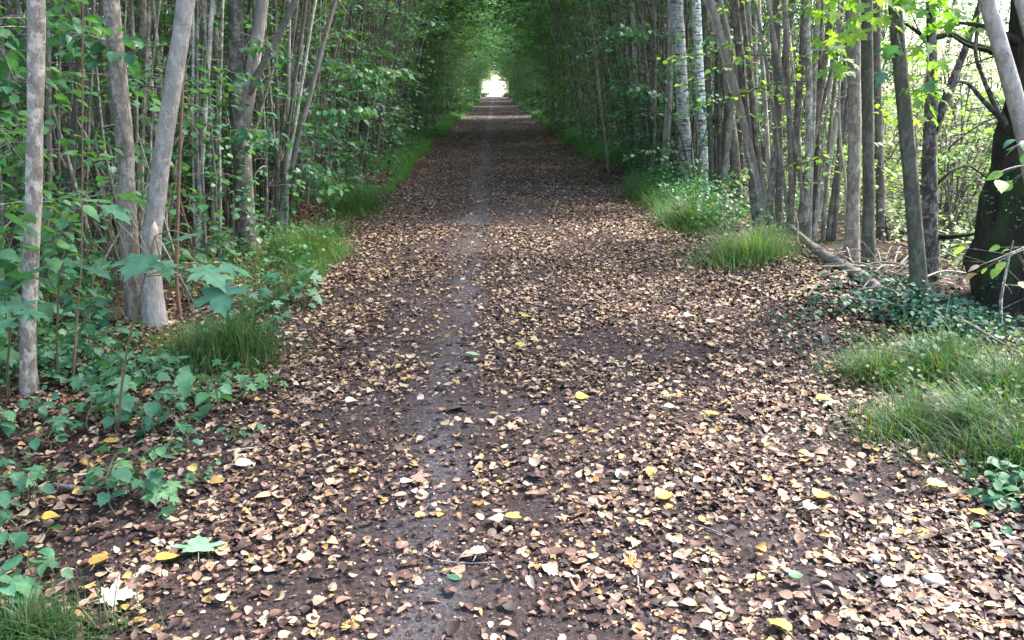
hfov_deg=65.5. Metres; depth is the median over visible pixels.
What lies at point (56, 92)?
stems
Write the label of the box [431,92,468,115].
shrub
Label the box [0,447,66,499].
seedling
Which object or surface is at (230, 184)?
coppice clump
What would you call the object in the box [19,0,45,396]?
maple tree
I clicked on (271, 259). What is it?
seedling
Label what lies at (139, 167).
coppice clump
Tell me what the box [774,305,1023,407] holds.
grass tuft
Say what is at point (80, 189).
dead branch
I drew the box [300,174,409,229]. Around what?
grass tuft
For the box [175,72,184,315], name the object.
thin dead tree
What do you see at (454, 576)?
fallen leaf
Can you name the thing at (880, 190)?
maple tree
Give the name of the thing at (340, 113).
shrub
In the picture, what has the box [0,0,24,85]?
coppice clump
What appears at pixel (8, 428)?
seedling
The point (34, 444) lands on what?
seedling
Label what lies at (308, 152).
shrub
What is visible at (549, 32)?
slender tree
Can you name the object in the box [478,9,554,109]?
coppice tree
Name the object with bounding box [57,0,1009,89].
sky
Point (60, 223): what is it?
sapling
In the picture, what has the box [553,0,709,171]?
coppice clump
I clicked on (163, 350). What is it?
seedling
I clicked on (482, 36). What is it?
coppice tree
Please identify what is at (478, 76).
coppice tree
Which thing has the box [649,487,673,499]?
fallen leaf
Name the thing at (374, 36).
coppice clump
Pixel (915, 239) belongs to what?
maple tree
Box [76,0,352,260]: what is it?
coppice clump
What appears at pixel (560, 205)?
leaf litter
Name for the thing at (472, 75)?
coppice tree
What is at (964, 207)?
dead branch
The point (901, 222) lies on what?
ground plants
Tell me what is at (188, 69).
slender tree
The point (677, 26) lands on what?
birch tree
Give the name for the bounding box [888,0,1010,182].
shrub
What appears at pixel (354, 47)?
coppice clump
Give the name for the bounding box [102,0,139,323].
maple tree
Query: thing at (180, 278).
dead branch
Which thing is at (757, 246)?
grass tuft
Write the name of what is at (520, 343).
fallen leaf
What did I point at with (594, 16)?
coppice clump
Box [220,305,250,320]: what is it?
seedling
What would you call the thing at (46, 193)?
sapling
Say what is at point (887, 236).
dead branch
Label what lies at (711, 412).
fallen leaf
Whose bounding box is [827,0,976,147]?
shrub
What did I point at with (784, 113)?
coppice clump
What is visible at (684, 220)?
grass tuft
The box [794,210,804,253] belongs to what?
dead branch
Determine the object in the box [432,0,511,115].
coppice tree
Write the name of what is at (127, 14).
slender tree
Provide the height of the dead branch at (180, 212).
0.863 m
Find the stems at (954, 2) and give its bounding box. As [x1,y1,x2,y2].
[693,0,1010,149]
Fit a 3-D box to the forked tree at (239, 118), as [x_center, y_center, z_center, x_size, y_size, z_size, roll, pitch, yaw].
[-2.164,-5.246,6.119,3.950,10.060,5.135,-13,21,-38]
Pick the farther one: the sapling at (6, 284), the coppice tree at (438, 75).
the coppice tree at (438, 75)
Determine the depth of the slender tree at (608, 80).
20.33 m
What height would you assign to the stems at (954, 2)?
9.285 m
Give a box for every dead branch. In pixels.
[7,154,22,259]
[52,119,112,301]
[53,94,92,175]
[71,80,88,285]
[73,122,146,260]
[77,110,195,295]
[77,136,186,290]
[105,135,191,307]
[138,199,197,307]
[163,92,193,260]
[167,193,193,232]
[225,123,269,225]
[718,78,888,240]
[741,202,953,260]
[791,282,849,297]
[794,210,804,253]
[812,262,963,277]
[819,267,883,277]
[824,238,894,277]
[833,79,847,226]
[833,249,886,258]
[839,246,854,264]
[840,247,860,259]
[846,274,910,297]
[848,292,963,328]
[849,256,907,265]
[862,264,902,287]
[876,245,894,260]
[876,250,907,270]
[882,247,962,259]
[886,172,973,236]
[889,241,944,276]
[894,246,947,261]
[899,106,995,237]
[905,258,966,286]
[905,302,1006,345]
[938,200,977,218]
[939,117,996,177]
[941,157,987,226]
[943,248,965,269]
[952,135,991,212]
[998,241,1023,340]
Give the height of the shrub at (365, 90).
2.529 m
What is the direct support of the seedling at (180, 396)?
on the ground at (138, 502)
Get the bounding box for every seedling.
[0,346,18,383]
[0,395,47,436]
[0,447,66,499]
[0,456,14,479]
[0,469,54,526]
[0,474,9,493]
[0,502,31,558]
[0,524,60,613]
[0,556,73,612]
[5,316,52,344]
[9,326,67,350]
[16,328,84,379]
[16,392,66,420]
[20,408,69,450]
[42,378,117,438]
[58,294,90,329]
[59,283,117,327]
[60,317,93,334]
[64,360,142,425]
[68,284,113,321]
[71,324,138,365]
[74,442,163,502]
[77,339,129,382]
[86,446,177,516]
[89,332,115,346]
[90,406,126,415]
[93,308,145,345]
[98,376,179,439]
[99,352,142,394]
[127,348,170,384]
[130,467,193,520]
[134,390,200,437]
[134,422,182,463]
[141,356,191,402]
[142,340,195,380]
[147,390,189,416]
[148,369,232,420]
[161,334,196,355]
[163,425,201,452]
[174,356,234,402]
[180,328,243,362]
[181,281,208,299]
[186,460,221,482]
[197,310,236,338]
[199,262,249,294]
[216,423,264,445]
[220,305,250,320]
[231,355,288,401]
[238,285,291,330]
[239,258,267,278]
[256,260,308,310]
[258,251,284,265]
[262,248,324,289]
[289,270,325,309]
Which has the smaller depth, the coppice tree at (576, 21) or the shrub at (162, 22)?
the shrub at (162, 22)
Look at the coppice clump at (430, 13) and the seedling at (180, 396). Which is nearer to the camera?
the seedling at (180, 396)
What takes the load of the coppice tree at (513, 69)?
on the ground at (138, 502)
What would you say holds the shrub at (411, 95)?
on the ground at (138, 502)
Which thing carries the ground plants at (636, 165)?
on the ground at (138, 502)
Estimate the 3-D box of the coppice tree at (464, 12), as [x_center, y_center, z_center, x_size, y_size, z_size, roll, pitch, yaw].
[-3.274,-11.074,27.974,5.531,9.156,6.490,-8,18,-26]
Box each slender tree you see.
[4,0,44,251]
[53,3,70,128]
[120,0,170,184]
[134,0,189,205]
[157,0,207,222]
[186,53,190,82]
[188,33,218,213]
[195,1,229,219]
[243,9,269,208]
[265,0,296,189]
[272,15,281,148]
[297,4,335,176]
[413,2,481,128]
[520,2,581,125]
[527,7,578,121]
[597,15,609,130]
[656,0,662,152]
[663,18,673,112]
[670,1,693,170]
[675,2,687,112]
[751,0,762,139]
[762,15,794,181]
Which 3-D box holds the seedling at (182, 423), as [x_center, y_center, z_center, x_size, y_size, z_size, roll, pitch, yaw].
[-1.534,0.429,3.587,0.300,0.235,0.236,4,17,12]
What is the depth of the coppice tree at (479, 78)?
95.17 m
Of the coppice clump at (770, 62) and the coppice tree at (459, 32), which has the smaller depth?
the coppice clump at (770, 62)
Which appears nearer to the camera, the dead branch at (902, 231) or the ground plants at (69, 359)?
the ground plants at (69, 359)
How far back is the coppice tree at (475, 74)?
61.76 m
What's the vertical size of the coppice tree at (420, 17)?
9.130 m
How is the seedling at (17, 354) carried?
on the ground at (138, 502)
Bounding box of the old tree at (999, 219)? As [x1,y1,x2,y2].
[898,0,1023,311]
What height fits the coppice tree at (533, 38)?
6.576 m
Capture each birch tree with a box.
[659,0,672,179]
[670,0,694,187]
[692,0,708,185]
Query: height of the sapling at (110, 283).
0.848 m
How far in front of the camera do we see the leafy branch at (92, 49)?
4.70 m
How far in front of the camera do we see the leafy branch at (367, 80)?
8.44 m
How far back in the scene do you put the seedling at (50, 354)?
4.19 m
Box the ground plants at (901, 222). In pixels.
[744,157,980,265]
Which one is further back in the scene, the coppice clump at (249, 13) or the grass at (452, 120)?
the grass at (452, 120)
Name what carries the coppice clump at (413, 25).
on the ground at (138, 502)
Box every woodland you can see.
[5,1,316,114]
[686,0,1010,151]
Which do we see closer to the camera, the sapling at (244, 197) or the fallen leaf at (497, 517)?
the fallen leaf at (497, 517)
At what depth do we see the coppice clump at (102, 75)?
9.79 m
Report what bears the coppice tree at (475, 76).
on the ground at (138, 502)
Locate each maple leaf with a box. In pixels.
[89,576,137,606]
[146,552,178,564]
[170,534,227,562]
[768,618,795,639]
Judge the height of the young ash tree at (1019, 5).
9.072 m
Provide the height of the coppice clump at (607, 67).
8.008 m
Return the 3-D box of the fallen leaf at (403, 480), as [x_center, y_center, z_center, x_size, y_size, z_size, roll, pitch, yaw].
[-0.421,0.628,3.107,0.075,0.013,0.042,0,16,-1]
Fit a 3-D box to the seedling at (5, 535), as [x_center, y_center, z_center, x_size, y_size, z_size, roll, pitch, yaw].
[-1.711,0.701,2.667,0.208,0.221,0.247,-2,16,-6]
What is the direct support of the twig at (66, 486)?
on the ground at (138, 502)
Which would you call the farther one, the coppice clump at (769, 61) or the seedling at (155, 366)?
the coppice clump at (769, 61)
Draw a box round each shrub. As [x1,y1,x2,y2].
[0,0,143,331]
[0,0,291,289]
[0,14,174,280]
[0,25,68,178]
[0,38,26,194]
[1,0,271,178]
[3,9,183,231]
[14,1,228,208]
[18,66,260,225]
[176,45,355,227]
[191,12,356,192]
[224,48,390,198]
[274,30,401,175]
[284,43,399,176]
[306,50,398,170]
[308,47,408,159]
[342,47,427,156]
[352,43,418,136]
[353,42,438,139]
[404,58,456,136]
[409,90,451,123]
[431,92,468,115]
[445,89,474,109]
[509,89,556,116]
[517,85,544,112]
[521,88,560,120]
[551,55,603,132]
[558,68,596,129]
[573,30,772,188]
[582,68,632,136]
[584,119,647,158]
[588,100,723,175]
[591,50,711,149]
[595,61,695,164]
[755,61,1001,220]
[766,75,968,215]
[771,0,980,154]
[826,92,1004,262]
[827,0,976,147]
[835,36,1001,237]
[847,43,1002,246]
[861,0,1009,201]
[881,18,1008,199]
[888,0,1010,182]
[908,2,1007,210]
[941,71,1003,209]
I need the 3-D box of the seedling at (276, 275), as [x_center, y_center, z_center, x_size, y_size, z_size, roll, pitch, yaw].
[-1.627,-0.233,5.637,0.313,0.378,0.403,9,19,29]
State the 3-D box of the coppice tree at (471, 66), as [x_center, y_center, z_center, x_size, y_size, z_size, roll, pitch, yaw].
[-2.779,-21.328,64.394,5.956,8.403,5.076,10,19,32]
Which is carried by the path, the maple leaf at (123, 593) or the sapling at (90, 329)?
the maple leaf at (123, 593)
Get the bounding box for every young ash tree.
[978,0,1023,181]
[1014,0,1023,36]
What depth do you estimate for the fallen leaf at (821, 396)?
3.93 m
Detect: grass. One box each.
[166,142,429,291]
[400,98,480,151]
[511,99,598,149]
[574,140,861,239]
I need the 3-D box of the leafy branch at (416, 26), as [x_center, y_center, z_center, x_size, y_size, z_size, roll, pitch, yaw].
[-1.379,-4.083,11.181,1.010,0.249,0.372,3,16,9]
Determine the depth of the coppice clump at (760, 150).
14.46 m
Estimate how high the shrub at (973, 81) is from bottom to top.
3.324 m
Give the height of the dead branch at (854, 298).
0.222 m
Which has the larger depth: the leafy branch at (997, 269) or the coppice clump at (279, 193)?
the coppice clump at (279, 193)
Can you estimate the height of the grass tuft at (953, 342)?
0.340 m
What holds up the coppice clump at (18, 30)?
on the ground at (138, 502)
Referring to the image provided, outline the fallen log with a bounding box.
[788,224,894,300]
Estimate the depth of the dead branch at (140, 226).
6.03 m
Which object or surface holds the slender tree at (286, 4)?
on the ground at (138, 502)
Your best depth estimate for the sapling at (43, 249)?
5.70 m
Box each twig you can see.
[52,482,113,490]
[56,578,71,585]
[202,445,266,456]
[416,550,494,563]
[636,571,640,594]
[664,596,690,607]
[689,521,733,538]
[908,506,967,520]
[989,524,1004,548]
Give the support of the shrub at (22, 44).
on the ground at (138, 502)
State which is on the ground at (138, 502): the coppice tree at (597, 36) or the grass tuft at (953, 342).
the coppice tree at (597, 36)
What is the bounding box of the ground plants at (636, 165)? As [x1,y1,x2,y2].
[548,115,904,233]
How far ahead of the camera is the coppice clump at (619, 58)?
17.30 m
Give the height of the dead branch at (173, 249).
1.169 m
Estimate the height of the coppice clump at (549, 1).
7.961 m
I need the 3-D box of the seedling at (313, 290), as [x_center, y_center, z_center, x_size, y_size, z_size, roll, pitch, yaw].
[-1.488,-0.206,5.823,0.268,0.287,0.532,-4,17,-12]
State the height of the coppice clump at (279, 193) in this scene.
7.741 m
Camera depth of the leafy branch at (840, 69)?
6.00 m
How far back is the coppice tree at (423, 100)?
23.64 m
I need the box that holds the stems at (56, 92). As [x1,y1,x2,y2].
[3,3,248,149]
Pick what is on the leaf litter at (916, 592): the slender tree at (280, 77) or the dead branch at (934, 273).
the dead branch at (934, 273)
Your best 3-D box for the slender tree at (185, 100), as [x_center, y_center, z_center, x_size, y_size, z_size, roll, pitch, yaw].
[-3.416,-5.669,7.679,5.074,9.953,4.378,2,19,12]
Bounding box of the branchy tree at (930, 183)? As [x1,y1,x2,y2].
[888,0,990,280]
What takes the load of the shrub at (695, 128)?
on the ground at (138, 502)
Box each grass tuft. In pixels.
[0,551,230,639]
[102,282,330,395]
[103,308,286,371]
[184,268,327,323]
[245,214,365,277]
[289,212,375,243]
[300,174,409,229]
[607,170,664,213]
[610,182,710,217]
[616,171,752,245]
[663,193,839,278]
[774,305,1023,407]
[780,329,975,403]
[788,356,1023,490]
[796,375,988,461]
[846,316,1023,390]
[853,332,1023,419]
[870,393,1023,502]
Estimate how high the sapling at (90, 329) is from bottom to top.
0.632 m
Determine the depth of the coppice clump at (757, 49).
17.95 m
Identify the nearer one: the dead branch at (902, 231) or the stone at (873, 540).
the stone at (873, 540)
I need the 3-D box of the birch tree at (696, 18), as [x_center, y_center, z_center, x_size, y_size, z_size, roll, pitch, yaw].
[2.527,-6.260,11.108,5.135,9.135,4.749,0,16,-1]
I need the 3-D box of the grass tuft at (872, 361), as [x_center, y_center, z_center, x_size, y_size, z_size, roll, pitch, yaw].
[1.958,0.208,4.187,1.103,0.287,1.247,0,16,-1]
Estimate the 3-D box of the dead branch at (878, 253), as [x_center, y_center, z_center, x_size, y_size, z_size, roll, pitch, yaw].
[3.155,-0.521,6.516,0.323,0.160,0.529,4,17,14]
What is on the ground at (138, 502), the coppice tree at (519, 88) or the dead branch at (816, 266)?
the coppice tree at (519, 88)
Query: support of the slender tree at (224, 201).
on the ground at (138, 502)
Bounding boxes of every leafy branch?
[0,33,59,94]
[0,121,43,172]
[45,0,101,43]
[48,32,140,76]
[218,127,292,155]
[227,32,306,68]
[288,164,348,195]
[305,106,377,129]
[325,60,395,99]
[357,67,414,85]
[379,19,448,37]
[569,16,616,38]
[598,23,656,41]
[610,84,667,102]
[701,32,729,60]
[803,0,869,48]
[808,11,860,80]
[823,0,911,37]
[873,32,939,92]
[890,0,985,45]
[892,38,953,127]
[952,245,1023,287]
[965,249,1023,282]
[969,165,1023,193]
[1003,139,1023,163]
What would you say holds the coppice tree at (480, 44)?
on the ground at (138, 502)
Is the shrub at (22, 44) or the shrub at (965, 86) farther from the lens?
the shrub at (965, 86)
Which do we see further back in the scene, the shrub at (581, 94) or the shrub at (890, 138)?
the shrub at (581, 94)
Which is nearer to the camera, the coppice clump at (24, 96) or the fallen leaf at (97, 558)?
the fallen leaf at (97, 558)
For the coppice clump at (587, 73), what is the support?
on the ground at (138, 502)
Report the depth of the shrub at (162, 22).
7.16 m
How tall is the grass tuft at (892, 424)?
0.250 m
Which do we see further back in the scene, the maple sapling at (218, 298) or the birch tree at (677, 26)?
the birch tree at (677, 26)
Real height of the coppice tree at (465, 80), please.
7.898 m
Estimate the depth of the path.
3.27 m
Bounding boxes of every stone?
[868,554,882,563]
[869,538,877,543]
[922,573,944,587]
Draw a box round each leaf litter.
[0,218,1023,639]
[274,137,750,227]
[424,101,557,137]
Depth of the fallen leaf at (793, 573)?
2.50 m
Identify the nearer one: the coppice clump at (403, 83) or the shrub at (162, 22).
the shrub at (162, 22)
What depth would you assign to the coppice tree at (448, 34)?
29.66 m
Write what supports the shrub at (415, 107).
on the ground at (138, 502)
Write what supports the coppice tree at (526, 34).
on the ground at (138, 502)
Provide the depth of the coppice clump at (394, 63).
14.72 m
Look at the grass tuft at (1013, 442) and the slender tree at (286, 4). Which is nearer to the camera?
the grass tuft at (1013, 442)
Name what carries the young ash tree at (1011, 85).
on the ground at (138, 502)
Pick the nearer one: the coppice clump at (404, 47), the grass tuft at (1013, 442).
the grass tuft at (1013, 442)
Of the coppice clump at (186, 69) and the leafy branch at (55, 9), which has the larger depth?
the coppice clump at (186, 69)
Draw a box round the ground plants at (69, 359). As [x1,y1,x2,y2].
[0,293,227,406]
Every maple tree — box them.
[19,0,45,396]
[62,1,91,248]
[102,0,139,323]
[136,0,163,254]
[140,0,195,329]
[843,0,860,261]
[861,0,876,269]
[873,0,885,241]
[888,0,928,295]
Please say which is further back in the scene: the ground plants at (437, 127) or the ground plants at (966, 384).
the ground plants at (437, 127)
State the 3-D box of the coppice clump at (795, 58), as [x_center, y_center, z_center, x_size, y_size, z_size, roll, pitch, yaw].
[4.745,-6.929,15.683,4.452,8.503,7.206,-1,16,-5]
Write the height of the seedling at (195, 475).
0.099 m
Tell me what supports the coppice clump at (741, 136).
on the ground at (138, 502)
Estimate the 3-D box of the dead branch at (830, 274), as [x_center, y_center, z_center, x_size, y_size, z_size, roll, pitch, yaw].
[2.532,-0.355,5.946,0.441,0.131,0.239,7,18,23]
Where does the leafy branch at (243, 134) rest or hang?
attached to the coppice clump at (200, 159)
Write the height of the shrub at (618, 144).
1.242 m
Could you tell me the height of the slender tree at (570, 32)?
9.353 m
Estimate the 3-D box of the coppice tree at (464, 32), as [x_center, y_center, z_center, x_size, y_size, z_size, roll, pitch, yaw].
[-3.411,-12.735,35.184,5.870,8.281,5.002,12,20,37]
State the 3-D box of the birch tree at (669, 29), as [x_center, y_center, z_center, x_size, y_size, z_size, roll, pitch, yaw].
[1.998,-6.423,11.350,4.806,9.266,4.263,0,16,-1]
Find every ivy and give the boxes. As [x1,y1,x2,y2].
[725,259,1023,379]
[959,446,1023,534]
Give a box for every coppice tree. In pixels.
[352,0,481,111]
[352,7,479,52]
[379,0,482,136]
[392,0,483,50]
[403,0,505,135]
[404,1,493,117]
[406,0,508,133]
[410,0,495,124]
[410,0,516,131]
[411,9,472,107]
[417,5,505,127]
[430,0,516,121]
[430,3,505,117]
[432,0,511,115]
[433,0,489,45]
[437,9,501,114]
[444,16,490,108]
[445,1,504,109]
[445,2,517,113]
[445,13,503,104]
[445,28,501,105]
[447,0,508,112]
[454,39,498,106]
[455,0,558,122]
[455,14,501,105]
[455,49,489,88]
[460,0,575,130]
[466,40,498,98]
[466,54,491,99]
[467,39,498,100]
[467,51,499,98]
[473,46,499,97]
[476,69,497,97]
[477,0,555,113]
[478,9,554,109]
[479,1,569,120]
[482,12,537,106]
[482,22,534,108]
[483,1,539,109]
[484,3,541,108]
[484,6,559,117]
[484,20,530,104]
[485,22,527,103]
[488,19,544,99]
[489,45,517,103]
[490,44,523,100]
[491,3,586,110]
[491,11,527,102]
[492,3,542,105]
[493,1,607,91]
[493,4,555,111]
[493,44,517,99]
[494,62,511,98]
[498,0,566,115]
[498,0,581,135]
[499,7,572,106]
[500,0,597,119]
[502,2,588,116]
[506,11,605,113]
[508,0,600,110]
[508,3,607,122]
[518,0,625,117]
[518,2,587,123]
[526,0,607,137]
[529,0,631,121]
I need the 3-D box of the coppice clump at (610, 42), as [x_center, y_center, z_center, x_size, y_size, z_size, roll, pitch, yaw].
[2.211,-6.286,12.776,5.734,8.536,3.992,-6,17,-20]
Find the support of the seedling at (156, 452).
on the ground at (138, 502)
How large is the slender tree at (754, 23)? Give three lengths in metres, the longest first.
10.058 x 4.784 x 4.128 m
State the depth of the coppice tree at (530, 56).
36.90 m
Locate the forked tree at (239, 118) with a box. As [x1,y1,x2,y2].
[228,0,298,253]
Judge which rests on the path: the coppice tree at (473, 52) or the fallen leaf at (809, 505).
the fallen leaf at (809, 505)
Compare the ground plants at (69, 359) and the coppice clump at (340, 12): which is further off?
the coppice clump at (340, 12)
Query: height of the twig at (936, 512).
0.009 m
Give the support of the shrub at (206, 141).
on the ground at (138, 502)
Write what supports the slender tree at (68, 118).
on the ground at (138, 502)
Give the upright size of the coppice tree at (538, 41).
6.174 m
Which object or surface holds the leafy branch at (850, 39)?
attached to the maple tree at (868, 172)
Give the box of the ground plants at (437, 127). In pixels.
[110,114,455,272]
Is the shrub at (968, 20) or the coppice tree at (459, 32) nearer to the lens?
the shrub at (968, 20)
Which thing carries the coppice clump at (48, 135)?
on the ground at (138, 502)
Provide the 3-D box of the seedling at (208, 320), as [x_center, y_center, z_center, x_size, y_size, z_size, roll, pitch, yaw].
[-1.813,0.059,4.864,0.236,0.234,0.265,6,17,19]
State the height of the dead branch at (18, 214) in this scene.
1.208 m
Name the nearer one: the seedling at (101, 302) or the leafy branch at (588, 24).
the seedling at (101, 302)
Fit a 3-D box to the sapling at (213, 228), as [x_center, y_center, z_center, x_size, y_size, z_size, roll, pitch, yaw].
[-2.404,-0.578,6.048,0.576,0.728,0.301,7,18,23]
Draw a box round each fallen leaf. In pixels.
[34,511,59,518]
[88,553,108,571]
[97,437,116,442]
[227,457,252,466]
[339,396,356,401]
[394,477,413,484]
[441,574,460,579]
[463,351,479,354]
[471,546,486,560]
[488,513,507,520]
[503,512,520,517]
[512,342,525,345]
[570,391,588,398]
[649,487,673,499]
[659,403,674,407]
[702,410,718,415]
[781,570,802,577]
[797,502,818,508]
[808,488,830,497]
[811,394,832,399]
[921,477,947,486]
[967,508,989,519]
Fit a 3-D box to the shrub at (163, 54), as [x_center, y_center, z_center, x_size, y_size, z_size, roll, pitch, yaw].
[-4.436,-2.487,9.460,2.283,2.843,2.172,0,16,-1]
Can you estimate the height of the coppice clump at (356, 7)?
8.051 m
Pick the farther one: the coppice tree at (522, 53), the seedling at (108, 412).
the coppice tree at (522, 53)
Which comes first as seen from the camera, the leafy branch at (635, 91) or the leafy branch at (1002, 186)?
the leafy branch at (1002, 186)
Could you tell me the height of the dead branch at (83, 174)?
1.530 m
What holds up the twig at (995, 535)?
on the leaf litter at (916, 592)
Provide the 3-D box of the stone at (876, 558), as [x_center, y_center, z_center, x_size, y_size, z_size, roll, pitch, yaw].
[1.214,0.795,2.646,0.054,0.030,0.043,0,16,-1]
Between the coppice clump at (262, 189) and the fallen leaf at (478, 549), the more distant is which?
the coppice clump at (262, 189)
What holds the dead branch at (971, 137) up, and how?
on the ground at (138, 502)
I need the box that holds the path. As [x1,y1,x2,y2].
[4,97,1023,639]
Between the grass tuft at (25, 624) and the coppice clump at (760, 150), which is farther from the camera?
the coppice clump at (760, 150)
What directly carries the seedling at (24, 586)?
on the ground at (138, 502)
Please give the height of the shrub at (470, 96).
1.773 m
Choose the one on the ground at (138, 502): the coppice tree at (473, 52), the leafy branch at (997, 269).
the coppice tree at (473, 52)
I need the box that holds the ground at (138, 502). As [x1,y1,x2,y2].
[0,90,1023,623]
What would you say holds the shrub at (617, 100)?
on the ground at (138, 502)
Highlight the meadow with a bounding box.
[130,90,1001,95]
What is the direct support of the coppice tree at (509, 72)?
on the ground at (138, 502)
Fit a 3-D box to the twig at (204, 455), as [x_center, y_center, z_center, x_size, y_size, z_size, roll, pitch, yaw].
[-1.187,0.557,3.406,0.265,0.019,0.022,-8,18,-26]
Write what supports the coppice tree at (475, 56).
on the ground at (138, 502)
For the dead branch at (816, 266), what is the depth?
6.15 m
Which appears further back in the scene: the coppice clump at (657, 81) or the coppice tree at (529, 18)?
the coppice tree at (529, 18)
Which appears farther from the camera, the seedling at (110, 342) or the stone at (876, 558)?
the seedling at (110, 342)
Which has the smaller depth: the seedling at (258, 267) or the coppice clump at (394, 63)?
the seedling at (258, 267)
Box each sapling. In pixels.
[0,138,51,318]
[0,153,60,323]
[0,181,38,366]
[0,191,99,371]
[0,214,65,337]
[0,293,49,405]
[5,208,84,301]
[10,257,111,385]
[14,164,119,300]
[45,175,117,307]
[45,268,105,366]
[47,187,122,312]
[56,191,252,435]
[161,182,207,300]
[161,198,224,285]
[181,193,239,263]
[241,185,294,259]
[255,171,305,232]
[303,145,354,217]
[339,137,365,198]
[358,124,404,183]
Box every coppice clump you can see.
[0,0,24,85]
[0,0,60,248]
[0,0,111,242]
[0,0,131,203]
[0,0,136,174]
[0,0,172,272]
[0,0,204,273]
[1,0,94,181]
[1,7,227,225]
[4,0,238,289]
[10,0,247,244]
[19,23,93,180]
[74,0,228,222]
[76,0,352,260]
[77,0,291,254]
[87,2,190,202]
[126,0,360,230]
[136,9,248,175]
[140,0,231,183]
[158,0,228,207]
[165,1,279,176]
[173,0,316,232]
[182,1,257,197]
[211,0,343,149]
[214,0,341,208]
[214,0,348,214]
[216,0,337,190]
[218,1,324,168]
[264,0,393,187]
[266,0,399,198]
[268,0,335,177]
[269,0,354,162]
[272,0,419,162]
[274,0,400,168]
[280,0,447,169]
[301,0,411,139]
[308,0,415,145]
[308,0,428,174]
[309,0,404,121]
[309,1,379,153]
[309,5,395,155]
[313,0,427,165]
[316,0,440,153]
[326,0,390,99]
[337,0,460,152]
[353,0,452,134]
[356,0,465,154]
[358,0,478,145]
[361,0,497,149]
[364,0,480,139]
[378,0,492,143]
[382,0,472,138]
[517,4,620,128]
[532,0,632,130]
[533,0,695,141]
[538,0,622,139]
[538,0,675,167]
[545,0,636,149]
[549,0,629,140]
[551,0,636,142]
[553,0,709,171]
[557,0,638,143]
[562,2,656,72]
[568,0,710,167]
[570,0,665,151]
[571,0,648,114]
[575,0,674,108]
[580,0,664,162]
[583,0,673,137]
[591,0,772,144]
[601,0,768,154]
[605,0,812,181]
[609,0,706,176]
[627,0,796,160]
[653,0,767,184]
[653,0,842,197]
[657,0,992,233]
[662,0,815,173]
[664,0,895,227]
[664,15,762,106]
[689,1,781,108]
[694,0,844,187]
[704,0,975,240]
[714,0,925,203]
[729,2,800,142]
[735,0,782,157]
[750,1,801,159]
[751,4,861,174]
[781,0,827,165]
[781,2,923,192]
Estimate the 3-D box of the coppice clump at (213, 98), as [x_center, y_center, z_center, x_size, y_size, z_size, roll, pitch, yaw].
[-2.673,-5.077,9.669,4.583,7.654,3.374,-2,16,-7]
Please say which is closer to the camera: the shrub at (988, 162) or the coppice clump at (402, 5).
the shrub at (988, 162)
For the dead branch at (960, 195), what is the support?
on the ground at (138, 502)
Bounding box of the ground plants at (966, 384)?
[841,310,1023,453]
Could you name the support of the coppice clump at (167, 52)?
on the ground at (138, 502)
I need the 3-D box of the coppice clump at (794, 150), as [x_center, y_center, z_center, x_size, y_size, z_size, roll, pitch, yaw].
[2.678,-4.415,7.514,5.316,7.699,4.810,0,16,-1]
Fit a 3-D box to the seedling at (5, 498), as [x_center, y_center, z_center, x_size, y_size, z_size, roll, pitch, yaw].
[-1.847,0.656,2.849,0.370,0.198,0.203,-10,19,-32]
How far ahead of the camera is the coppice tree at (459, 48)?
33.97 m
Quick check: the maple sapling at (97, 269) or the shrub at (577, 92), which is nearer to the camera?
the maple sapling at (97, 269)
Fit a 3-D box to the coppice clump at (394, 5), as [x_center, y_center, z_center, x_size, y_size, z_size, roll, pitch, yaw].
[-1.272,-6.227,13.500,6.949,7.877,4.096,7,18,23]
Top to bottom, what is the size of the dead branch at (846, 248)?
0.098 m
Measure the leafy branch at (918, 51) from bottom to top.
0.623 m
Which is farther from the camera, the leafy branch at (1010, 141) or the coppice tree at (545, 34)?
the coppice tree at (545, 34)
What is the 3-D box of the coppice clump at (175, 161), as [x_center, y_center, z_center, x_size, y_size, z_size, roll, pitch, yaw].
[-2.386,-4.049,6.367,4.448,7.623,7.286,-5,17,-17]
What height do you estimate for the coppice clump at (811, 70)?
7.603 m
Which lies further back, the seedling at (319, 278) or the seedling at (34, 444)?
the seedling at (319, 278)
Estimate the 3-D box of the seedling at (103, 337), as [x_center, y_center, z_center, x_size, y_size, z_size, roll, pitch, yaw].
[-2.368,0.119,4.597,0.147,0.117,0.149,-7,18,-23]
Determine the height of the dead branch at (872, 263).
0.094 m
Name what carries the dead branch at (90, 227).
on the ground at (138, 502)
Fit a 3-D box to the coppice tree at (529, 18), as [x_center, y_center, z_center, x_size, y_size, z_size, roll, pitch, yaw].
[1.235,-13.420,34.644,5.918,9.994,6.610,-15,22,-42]
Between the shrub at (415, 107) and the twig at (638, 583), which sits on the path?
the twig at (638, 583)
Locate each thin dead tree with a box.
[71,0,82,381]
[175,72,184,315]
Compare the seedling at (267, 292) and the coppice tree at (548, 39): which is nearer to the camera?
the seedling at (267, 292)

